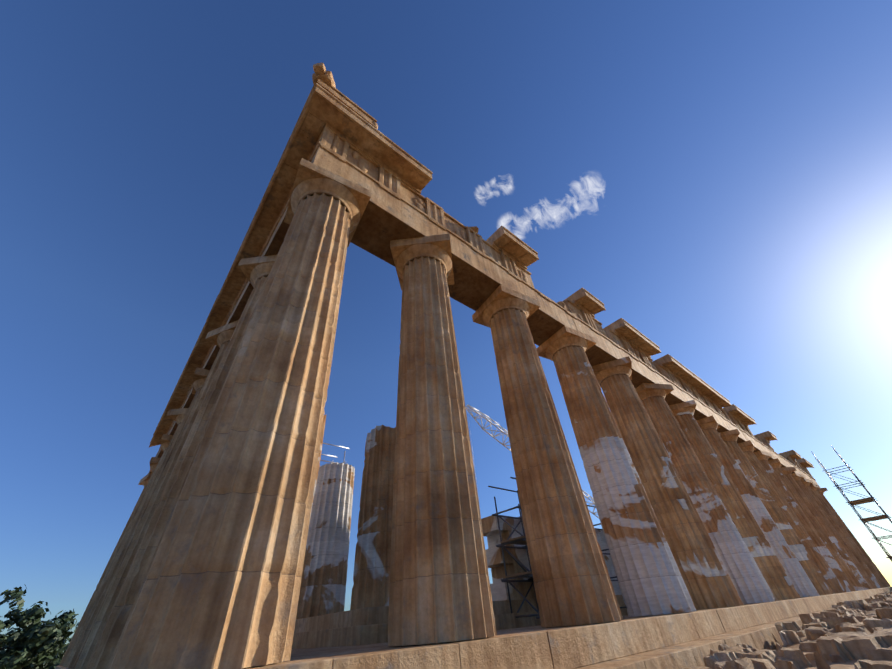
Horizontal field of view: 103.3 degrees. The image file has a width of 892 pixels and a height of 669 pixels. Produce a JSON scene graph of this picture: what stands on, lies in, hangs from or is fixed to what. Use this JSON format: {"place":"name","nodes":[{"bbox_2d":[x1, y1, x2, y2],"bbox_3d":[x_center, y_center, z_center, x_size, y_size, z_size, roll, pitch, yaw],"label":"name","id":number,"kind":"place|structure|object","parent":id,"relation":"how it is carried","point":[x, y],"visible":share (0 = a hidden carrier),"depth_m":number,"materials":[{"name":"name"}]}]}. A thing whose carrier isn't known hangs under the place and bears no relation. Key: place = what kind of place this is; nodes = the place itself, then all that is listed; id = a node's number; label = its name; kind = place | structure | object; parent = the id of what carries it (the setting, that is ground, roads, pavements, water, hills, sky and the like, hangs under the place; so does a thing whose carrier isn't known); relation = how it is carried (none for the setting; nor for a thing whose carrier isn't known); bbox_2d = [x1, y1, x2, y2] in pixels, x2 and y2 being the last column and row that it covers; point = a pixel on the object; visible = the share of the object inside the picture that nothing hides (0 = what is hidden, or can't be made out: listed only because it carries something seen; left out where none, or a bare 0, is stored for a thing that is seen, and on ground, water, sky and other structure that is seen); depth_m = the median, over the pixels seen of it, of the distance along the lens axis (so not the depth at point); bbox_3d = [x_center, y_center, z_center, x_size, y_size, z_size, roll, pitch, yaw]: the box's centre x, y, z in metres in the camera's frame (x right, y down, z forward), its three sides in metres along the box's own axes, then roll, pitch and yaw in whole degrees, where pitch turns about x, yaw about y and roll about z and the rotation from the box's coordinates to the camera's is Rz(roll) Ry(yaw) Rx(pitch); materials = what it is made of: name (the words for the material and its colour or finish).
{"place":"outdoors","nodes":[
{"label":"outdoors","id":0,"kind":"place"},
{"bbox_2d":[320,443,348,462],"bbox_3d":[-6.916,10.124,18.759,2.100,8.226,2.100,25,-48,-32],"label":"scaffolding","id":1,"kind":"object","parent":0,"point":[334,456],"depth_m":20.93,"materials":[{"name":"silver metal"}]},
{"bbox_2d":[0,0,891,651],"label":"sky","id":2,"kind":"structure","parent":0,"point":[717,174],"materials":[{"name":"blue"}]},
{"bbox_2d":[481,515,621,600],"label":"cella wall","id":3,"kind":"structure","parent":0,"point":[495,564],"depth_m":12.96,"materials":[{"name":"stone"}]},
{"bbox_2d":[775,610,891,668],"bbox_3d":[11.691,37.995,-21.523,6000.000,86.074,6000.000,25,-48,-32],"label":"ground","id":4,"kind":"structure","parent":0,"point":[849,664],"depth_m":6.80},
{"bbox_2d":[0,584,78,668],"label":"tree","id":5,"kind":"object","parent":4,"relation":"on","point":[35,644],"visible":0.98,"depth_m":28.67,"materials":[{"name":"green plant"}]},
{"bbox_2d":[55,587,891,668],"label":"temple steps","id":6,"kind":"structure","parent":4,"relation":"on","point":[678,640],"depth_m":7.06,"materials":[{"name":"stone"}]},
{"bbox_2d":[59,473,151,664],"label":"column","id":7,"kind":"structure","parent":6,"relation":"on","point":[144,480],"depth_m":23.78,"materials":[{"name":"stone"}]},
{"bbox_2d":[60,457,159,665],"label":"column","id":8,"kind":"structure","parent":6,"relation":"on","point":[154,461],"depth_m":21.17,"materials":[{"name":"stone"}]},
{"bbox_2d":[62,434,172,665],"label":"column","id":9,"kind":"structure","parent":6,"relation":"on","point":[166,439],"depth_m":18.57,"materials":[{"name":"stone"}]},
{"bbox_2d":[65,408,188,666],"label":"column","id":10,"kind":"structure","parent":6,"relation":"on","point":[177,416],"depth_m":16.01,"materials":[{"name":"stone"}]},
{"bbox_2d":[68,368,209,668],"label":"column","id":11,"kind":"structure","parent":6,"relation":"on","point":[200,376],"depth_m":13.16,"materials":[{"name":"stone"}]},
{"bbox_2d":[74,320,238,668],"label":"column","id":12,"kind":"structure","parent":6,"relation":"on","point":[220,337],"depth_m":10.37,"materials":[{"name":"stone"}]},
{"bbox_2d":[86,254,277,668],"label":"column","id":13,"kind":"structure","parent":6,"relation":"on","point":[256,271],"depth_m":7.56,"materials":[{"name":"stone"}]},
{"bbox_2d":[107,158,370,668],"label":"column","id":14,"kind":"structure","parent":6,"relation":"on","point":[220,587],"depth_m":4.97,"materials":[{"name":"stone"}]},
{"bbox_2d":[149,83,817,484],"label":"entablature","id":15,"kind":"structure","parent":14,"relation":"on","point":[331,133],"depth_m":14.26,"materials":[{"name":"stone"}]},
{"bbox_2d":[153,85,313,434],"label":"cornice","id":16,"kind":"structure","parent":15,"relation":"on","point":[254,216],"depth_m":16.11,"materials":[{"name":"stone"}]},
{"bbox_2d":[310,63,377,128],"bbox_3d":[-3.592,-7.842,12.108,1.063,0.895,2.561,-32,-46,29],"label":"corner sima lion head","id":17,"kind":"object","parent":15,"relation":"on","point":[322,77],"visible":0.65,"depth_m":11.58},
{"bbox_2d":[388,234,496,645],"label":"column","id":18,"kind":"structure","parent":6,"relation":"on","point":[440,590],"depth_m":7.20,"materials":[{"name":"stone"}]},
{"bbox_2d":[292,595,627,648],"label":"cella platform","id":19,"kind":"structure","parent":6,"relation":"on","point":[363,626],"depth_m":9.58,"materials":[{"name":"stone"}]},
{"bbox_2d":[309,414,326,522],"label":"column","id":20,"kind":"structure","parent":19,"relation":"on","point":[322,436],"depth_m":18.82,"materials":[{"name":"stone"}]},
{"bbox_2d":[296,462,354,618],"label":"column","id":21,"kind":"structure","parent":19,"relation":"on","point":[323,581],"depth_m":12.99,"materials":[{"name":"stone"}]},
{"bbox_2d":[350,425,395,609],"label":"column","id":22,"kind":"structure","parent":19,"relation":"on","point":[371,579],"depth_m":10.59,"materials":[{"name":"stone"}]},
{"bbox_2d":[466,404,598,517],"bbox_3d":[15.006,17.463,36.631,33.016,13.390,1.427,25,-48,-32],"label":"crane jib","id":23,"kind":"object","parent":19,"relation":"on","point":[468,406],"visible":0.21,"depth_m":32.79,"materials":[{"name":"white metal"}]},
{"bbox_2d":[488,477,539,618],"bbox_3d":[3.377,7.716,12.729,3.200,4.226,1.650,25,-48,-32],"label":"scaffolding","id":24,"kind":"object","parent":6,"relation":"on","point":[521,540],"visible":0.21,"depth_m":12.20,"materials":[{"name":"grey metal"}]},
{"bbox_2d":[472,285,622,626],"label":"column","id":25,"kind":"structure","parent":6,"relation":"on","point":[573,585],"depth_m":9.80,"materials":[{"name":"stone"}]},
{"bbox_2d":[587,505,626,608],"bbox_3d":[8.222,10.052,16.104,3.500,4.226,1.550,25,-48,-32],"label":"scaffolding","id":26,"kind":"object","parent":6,"relation":"on","point":[606,553],"visible":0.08,"depth_m":15.89,"materials":[{"name":"grey metal"}]},
{"bbox_2d":[536,326,695,616],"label":"column","id":27,"kind":"structure","parent":6,"relation":"on","point":[649,577],"depth_m":12.30,"materials":[{"name":"stone"}]},
{"bbox_2d":[591,356,743,608],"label":"column","id":28,"kind":"structure","parent":6,"relation":"on","point":[708,582],"depth_m":14.78,"materials":[{"name":"stone"}]},
{"bbox_2d":[635,383,776,603],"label":"column","id":29,"kind":"structure","parent":6,"relation":"on","point":[743,570],"depth_m":17.15,"materials":[{"name":"stone"}]},
{"bbox_2d":[669,400,800,599],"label":"column","id":30,"kind":"structure","parent":6,"relation":"on","point":[774,574],"depth_m":19.48,"materials":[{"name":"stone"}]},
{"bbox_2d":[696,415,819,596],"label":"column","id":31,"kind":"structure","parent":6,"relation":"on","point":[788,559],"depth_m":21.80,"materials":[{"name":"stone"}]},
{"bbox_2d":[719,429,833,594],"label":"column","id":32,"kind":"structure","parent":6,"relation":"on","point":[804,558],"depth_m":24.17,"materials":[{"name":"stone"}]},
{"bbox_2d":[738,440,845,592],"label":"column","id":33,"kind":"structure","parent":6,"relation":"on","point":[813,551],"depth_m":26.46,"materials":[{"name":"stone"}]},
{"bbox_2d":[754,450,855,591],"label":"column","id":34,"kind":"structure","parent":6,"relation":"on","point":[836,569],"depth_m":28.82,"materials":[{"name":"stone"}]},
{"bbox_2d":[768,458,863,590],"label":"column","id":35,"kind":"structure","parent":6,"relation":"on","point":[775,464],"depth_m":31.10,"materials":[{"name":"stone"}]},
{"bbox_2d":[780,467,870,589],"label":"column","id":36,"kind":"structure","parent":6,"relation":"on","point":[787,471],"depth_m":33.51,"materials":[{"name":"stone"}]},
{"bbox_2d":[791,473,876,588],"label":"column","id":37,"kind":"structure","parent":6,"relation":"on","point":[797,477],"depth_m":35.72,"materials":[{"name":"stone"}]},
{"bbox_2d":[801,479,882,587],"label":"column","id":38,"kind":"structure","parent":6,"relation":"on","point":[806,483],"depth_m":38.05,"materials":[{"name":"stone"}]},
{"bbox_2d":[810,484,886,586],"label":"column","id":39,"kind":"structure","parent":6,"relation":"on","point":[814,487],"depth_m":40.34,"materials":[{"name":"stone"}]},
{"bbox_2d":[817,488,890,586],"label":"column","id":40,"kind":"structure","parent":6,"relation":"on","point":[821,491],"depth_m":42.40,"materials":[{"name":"stone"}]},
{"bbox_2d":[666,592,891,668],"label":"rubble","id":41,"kind":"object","parent":4,"relation":"on","point":[839,632],"visible":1,"depth_m":7.29,"materials":[{"name":"beige stone"}]},
{"bbox_2d":[811,445,891,560],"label":"scaffold","id":42,"kind":"object","parent":4,"relation":"on","point":[863,501],"visible":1,"depth_m":45.03,"materials":[{"name":"grey metal"}]}
]}

